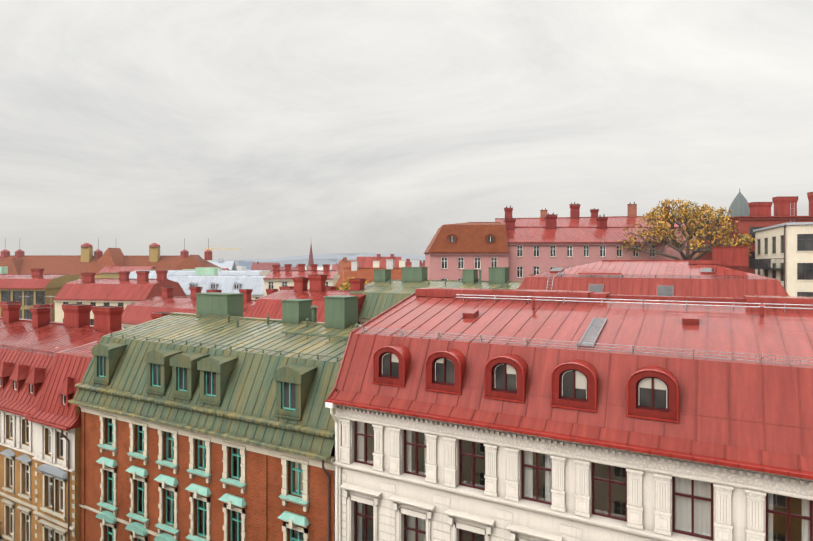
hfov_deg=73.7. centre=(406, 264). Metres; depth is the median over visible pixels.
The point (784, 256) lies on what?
balcony side pipe
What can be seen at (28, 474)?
yellow house room
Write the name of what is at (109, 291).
roofs
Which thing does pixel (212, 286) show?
zinc dormer glass
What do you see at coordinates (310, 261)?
red spire
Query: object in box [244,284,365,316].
roof
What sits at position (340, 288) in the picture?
tree leaf
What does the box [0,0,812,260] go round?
sky
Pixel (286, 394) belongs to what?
brick house glass
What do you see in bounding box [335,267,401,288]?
steep tile roof
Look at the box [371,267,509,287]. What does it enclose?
green box
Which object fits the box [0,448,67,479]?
awnings
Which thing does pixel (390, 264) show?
chimneys
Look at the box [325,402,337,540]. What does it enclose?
white house pipe
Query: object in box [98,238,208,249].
long black tile
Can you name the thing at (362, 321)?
building wall
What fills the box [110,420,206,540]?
windows
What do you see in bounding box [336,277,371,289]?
tree leaf
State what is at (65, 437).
house pipe
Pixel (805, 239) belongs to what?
window frames
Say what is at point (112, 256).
roof
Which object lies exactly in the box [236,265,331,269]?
grey wall
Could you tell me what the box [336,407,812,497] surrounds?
white house frieze
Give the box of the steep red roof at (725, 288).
[518,277,788,297]
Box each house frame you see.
[0,381,65,540]
[99,356,302,540]
[354,352,812,540]
[382,353,666,398]
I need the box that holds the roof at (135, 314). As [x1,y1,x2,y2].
[122,287,277,323]
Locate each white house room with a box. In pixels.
[362,423,484,540]
[533,452,801,540]
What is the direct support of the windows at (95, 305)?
attached to the building wall at (59, 314)
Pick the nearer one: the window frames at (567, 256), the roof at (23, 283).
the window frames at (567, 256)
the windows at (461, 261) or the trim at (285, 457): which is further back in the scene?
the windows at (461, 261)
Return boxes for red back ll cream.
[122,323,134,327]
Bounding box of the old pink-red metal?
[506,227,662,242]
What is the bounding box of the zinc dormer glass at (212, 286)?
[190,284,259,299]
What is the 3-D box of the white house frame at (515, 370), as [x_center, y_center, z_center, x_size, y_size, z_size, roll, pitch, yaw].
[3.903,4.410,21.349,11.500,1.020,0.001,0,0,30]
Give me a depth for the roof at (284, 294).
61.95 m
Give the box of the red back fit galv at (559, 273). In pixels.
[546,271,564,289]
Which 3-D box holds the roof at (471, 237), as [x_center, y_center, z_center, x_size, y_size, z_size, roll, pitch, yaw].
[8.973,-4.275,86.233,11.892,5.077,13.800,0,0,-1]
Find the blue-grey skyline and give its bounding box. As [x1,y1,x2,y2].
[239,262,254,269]
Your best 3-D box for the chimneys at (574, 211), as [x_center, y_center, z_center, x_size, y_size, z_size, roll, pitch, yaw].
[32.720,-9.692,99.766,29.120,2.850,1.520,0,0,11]
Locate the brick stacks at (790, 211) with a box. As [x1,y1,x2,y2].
[790,203,794,221]
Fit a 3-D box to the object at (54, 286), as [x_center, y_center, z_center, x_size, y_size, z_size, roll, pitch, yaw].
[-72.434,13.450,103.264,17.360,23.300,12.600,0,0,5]
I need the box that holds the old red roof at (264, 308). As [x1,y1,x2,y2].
[249,275,365,321]
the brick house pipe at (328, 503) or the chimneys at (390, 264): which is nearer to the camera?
the brick house pipe at (328, 503)
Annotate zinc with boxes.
[129,270,263,278]
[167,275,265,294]
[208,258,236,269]
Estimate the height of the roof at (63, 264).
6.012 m
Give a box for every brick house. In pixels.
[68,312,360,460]
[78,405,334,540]
[80,411,334,540]
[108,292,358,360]
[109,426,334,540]
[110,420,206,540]
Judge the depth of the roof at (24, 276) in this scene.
100.48 m
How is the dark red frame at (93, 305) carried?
attached to the building wall at (59, 314)
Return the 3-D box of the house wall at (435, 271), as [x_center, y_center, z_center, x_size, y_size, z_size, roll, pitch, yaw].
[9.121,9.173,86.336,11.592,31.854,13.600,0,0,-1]
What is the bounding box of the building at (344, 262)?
[338,257,356,275]
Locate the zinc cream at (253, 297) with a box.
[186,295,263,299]
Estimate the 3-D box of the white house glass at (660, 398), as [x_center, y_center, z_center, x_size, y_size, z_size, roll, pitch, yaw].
[3.906,4.410,21.353,11.500,1.020,0.001,0,0,30]
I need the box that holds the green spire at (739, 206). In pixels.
[727,189,749,216]
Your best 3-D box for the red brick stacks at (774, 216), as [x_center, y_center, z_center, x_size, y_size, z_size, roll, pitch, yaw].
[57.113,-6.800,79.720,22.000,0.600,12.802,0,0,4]
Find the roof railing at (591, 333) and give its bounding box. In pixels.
[358,294,812,364]
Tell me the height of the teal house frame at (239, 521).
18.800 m
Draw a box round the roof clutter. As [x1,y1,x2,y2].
[462,298,765,324]
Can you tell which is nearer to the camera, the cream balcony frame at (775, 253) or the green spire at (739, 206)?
the cream balcony frame at (775, 253)
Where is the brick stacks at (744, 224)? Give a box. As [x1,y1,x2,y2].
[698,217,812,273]
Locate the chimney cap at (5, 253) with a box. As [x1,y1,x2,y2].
[0,243,211,272]
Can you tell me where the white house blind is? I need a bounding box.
[391,353,665,389]
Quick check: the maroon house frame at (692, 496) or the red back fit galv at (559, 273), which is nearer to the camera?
the maroon house frame at (692, 496)
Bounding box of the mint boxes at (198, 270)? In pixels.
[0,266,221,274]
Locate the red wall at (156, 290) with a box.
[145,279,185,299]
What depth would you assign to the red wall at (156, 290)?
96.23 m
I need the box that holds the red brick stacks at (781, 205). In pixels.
[748,192,812,215]
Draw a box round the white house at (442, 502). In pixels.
[328,287,812,540]
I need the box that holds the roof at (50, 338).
[0,317,123,430]
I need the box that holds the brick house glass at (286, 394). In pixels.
[100,356,294,408]
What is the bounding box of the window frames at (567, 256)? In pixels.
[517,246,638,277]
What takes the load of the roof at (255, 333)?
on the brick house at (265, 508)
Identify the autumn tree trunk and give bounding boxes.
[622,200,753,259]
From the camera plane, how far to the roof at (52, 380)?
39.57 m
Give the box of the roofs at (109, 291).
[54,270,167,299]
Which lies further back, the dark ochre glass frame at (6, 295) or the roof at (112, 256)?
the roof at (112, 256)
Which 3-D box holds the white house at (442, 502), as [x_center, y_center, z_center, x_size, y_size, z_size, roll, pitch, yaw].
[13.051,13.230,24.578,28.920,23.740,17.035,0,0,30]
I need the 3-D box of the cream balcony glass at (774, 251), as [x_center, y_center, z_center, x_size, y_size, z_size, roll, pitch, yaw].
[43.424,3.907,64.541,0.001,14.400,11.200,0,0,20]
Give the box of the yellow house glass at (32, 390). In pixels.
[0,378,65,401]
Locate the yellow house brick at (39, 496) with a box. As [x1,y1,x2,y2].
[0,406,79,540]
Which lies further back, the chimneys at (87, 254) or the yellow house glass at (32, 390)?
the chimneys at (87, 254)
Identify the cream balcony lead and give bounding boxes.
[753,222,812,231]
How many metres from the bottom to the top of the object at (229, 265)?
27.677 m
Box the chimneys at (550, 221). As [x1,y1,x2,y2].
[503,214,607,229]
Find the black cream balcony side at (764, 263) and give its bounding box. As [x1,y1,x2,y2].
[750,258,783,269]
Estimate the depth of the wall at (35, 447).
36.57 m
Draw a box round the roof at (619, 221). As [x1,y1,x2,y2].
[495,215,703,227]
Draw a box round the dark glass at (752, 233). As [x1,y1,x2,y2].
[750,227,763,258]
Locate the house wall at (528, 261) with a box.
[508,243,666,280]
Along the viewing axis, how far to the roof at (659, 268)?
47.68 m
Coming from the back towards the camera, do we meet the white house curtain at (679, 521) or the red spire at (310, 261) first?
the red spire at (310, 261)
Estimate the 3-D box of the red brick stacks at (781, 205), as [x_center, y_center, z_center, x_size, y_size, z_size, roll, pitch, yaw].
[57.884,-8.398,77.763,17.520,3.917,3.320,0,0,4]
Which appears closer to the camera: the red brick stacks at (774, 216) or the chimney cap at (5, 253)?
the red brick stacks at (774, 216)
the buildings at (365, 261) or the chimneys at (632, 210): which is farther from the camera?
the buildings at (365, 261)
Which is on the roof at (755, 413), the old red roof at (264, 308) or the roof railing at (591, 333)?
the roof railing at (591, 333)
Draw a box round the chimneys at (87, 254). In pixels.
[81,247,159,277]
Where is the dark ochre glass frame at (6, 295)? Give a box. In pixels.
[2,291,42,318]
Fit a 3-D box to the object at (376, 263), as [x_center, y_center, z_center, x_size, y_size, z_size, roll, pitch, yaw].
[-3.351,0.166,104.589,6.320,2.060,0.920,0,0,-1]
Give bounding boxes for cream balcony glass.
[758,236,782,279]
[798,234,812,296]
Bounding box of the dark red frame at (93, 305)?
[63,302,122,325]
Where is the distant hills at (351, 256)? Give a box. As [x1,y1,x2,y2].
[208,253,424,262]
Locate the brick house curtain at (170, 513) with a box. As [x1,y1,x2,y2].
[140,490,171,540]
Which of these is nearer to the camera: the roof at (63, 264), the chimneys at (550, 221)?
the chimneys at (550, 221)
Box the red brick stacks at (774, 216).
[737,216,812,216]
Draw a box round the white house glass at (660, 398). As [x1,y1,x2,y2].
[382,354,666,408]
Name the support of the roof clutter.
on the roof at (755, 413)
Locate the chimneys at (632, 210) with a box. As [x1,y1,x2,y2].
[540,204,636,217]
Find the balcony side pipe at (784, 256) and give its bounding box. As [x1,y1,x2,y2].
[784,225,784,288]
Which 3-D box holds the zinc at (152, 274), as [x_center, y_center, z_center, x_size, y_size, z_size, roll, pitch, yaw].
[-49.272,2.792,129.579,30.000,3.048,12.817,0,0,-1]
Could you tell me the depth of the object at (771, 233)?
63.81 m
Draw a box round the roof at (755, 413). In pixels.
[330,333,812,471]
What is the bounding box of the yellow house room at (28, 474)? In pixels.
[11,416,62,540]
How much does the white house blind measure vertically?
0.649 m
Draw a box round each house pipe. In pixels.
[61,430,69,540]
[321,460,329,540]
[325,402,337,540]
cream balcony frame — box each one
[758,235,783,280]
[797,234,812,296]
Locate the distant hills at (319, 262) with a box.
[235,258,356,266]
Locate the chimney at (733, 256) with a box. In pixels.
[711,246,748,265]
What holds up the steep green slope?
on the building wall at (362, 321)
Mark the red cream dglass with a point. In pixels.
(271, 284)
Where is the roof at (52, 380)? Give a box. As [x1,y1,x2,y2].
[0,301,170,428]
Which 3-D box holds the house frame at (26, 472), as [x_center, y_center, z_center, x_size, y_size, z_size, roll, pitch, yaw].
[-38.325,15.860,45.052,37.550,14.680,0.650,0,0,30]
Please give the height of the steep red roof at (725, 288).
2.815 m
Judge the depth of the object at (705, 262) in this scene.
46.53 m
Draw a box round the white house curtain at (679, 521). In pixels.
[357,421,808,540]
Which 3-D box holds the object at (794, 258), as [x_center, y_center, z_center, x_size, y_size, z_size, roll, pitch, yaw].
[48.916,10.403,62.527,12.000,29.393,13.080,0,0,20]
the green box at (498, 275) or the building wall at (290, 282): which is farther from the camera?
the building wall at (290, 282)
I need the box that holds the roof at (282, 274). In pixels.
[263,270,335,278]
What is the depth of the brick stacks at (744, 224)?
74.48 m
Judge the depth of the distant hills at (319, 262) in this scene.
1326.98 m
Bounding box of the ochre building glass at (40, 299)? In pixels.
[2,291,44,319]
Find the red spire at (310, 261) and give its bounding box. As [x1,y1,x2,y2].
[308,245,313,265]
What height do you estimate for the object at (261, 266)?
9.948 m
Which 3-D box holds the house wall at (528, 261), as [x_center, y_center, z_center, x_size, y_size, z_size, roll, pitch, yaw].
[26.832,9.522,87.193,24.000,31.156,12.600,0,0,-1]
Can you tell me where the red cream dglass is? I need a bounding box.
[269,282,327,288]
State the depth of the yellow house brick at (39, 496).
36.92 m
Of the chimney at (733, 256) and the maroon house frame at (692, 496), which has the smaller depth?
the maroon house frame at (692, 496)
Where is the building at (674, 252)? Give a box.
[649,228,697,259]
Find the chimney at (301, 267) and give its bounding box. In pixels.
[272,264,330,271]
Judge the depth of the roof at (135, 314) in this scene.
78.86 m
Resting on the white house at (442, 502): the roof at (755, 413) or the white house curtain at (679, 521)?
the roof at (755, 413)
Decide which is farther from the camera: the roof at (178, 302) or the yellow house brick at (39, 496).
the roof at (178, 302)
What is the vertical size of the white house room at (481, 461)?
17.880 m
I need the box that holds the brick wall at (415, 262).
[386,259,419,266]
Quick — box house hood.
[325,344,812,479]
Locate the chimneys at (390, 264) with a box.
[351,260,394,270]
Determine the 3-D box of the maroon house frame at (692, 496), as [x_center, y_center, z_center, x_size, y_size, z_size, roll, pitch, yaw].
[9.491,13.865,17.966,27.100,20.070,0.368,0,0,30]
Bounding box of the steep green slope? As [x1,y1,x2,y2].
[349,292,410,317]
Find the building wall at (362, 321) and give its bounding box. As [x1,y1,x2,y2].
[359,319,370,324]
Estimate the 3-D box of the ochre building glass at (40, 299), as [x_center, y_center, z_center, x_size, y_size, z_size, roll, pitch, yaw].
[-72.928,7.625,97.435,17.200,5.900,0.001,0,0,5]
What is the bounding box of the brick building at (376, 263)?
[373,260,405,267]
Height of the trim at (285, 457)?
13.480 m
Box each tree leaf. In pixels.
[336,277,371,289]
[339,277,367,289]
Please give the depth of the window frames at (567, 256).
81.24 m
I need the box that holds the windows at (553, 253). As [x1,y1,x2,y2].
[517,246,654,276]
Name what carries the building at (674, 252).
on the paving
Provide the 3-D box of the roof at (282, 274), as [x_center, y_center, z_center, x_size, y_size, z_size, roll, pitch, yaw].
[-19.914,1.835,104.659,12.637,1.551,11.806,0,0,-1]
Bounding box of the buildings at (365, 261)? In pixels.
[206,254,411,271]
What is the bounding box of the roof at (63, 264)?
[0,255,219,274]
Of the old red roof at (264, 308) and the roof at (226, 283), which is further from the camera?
the roof at (226, 283)

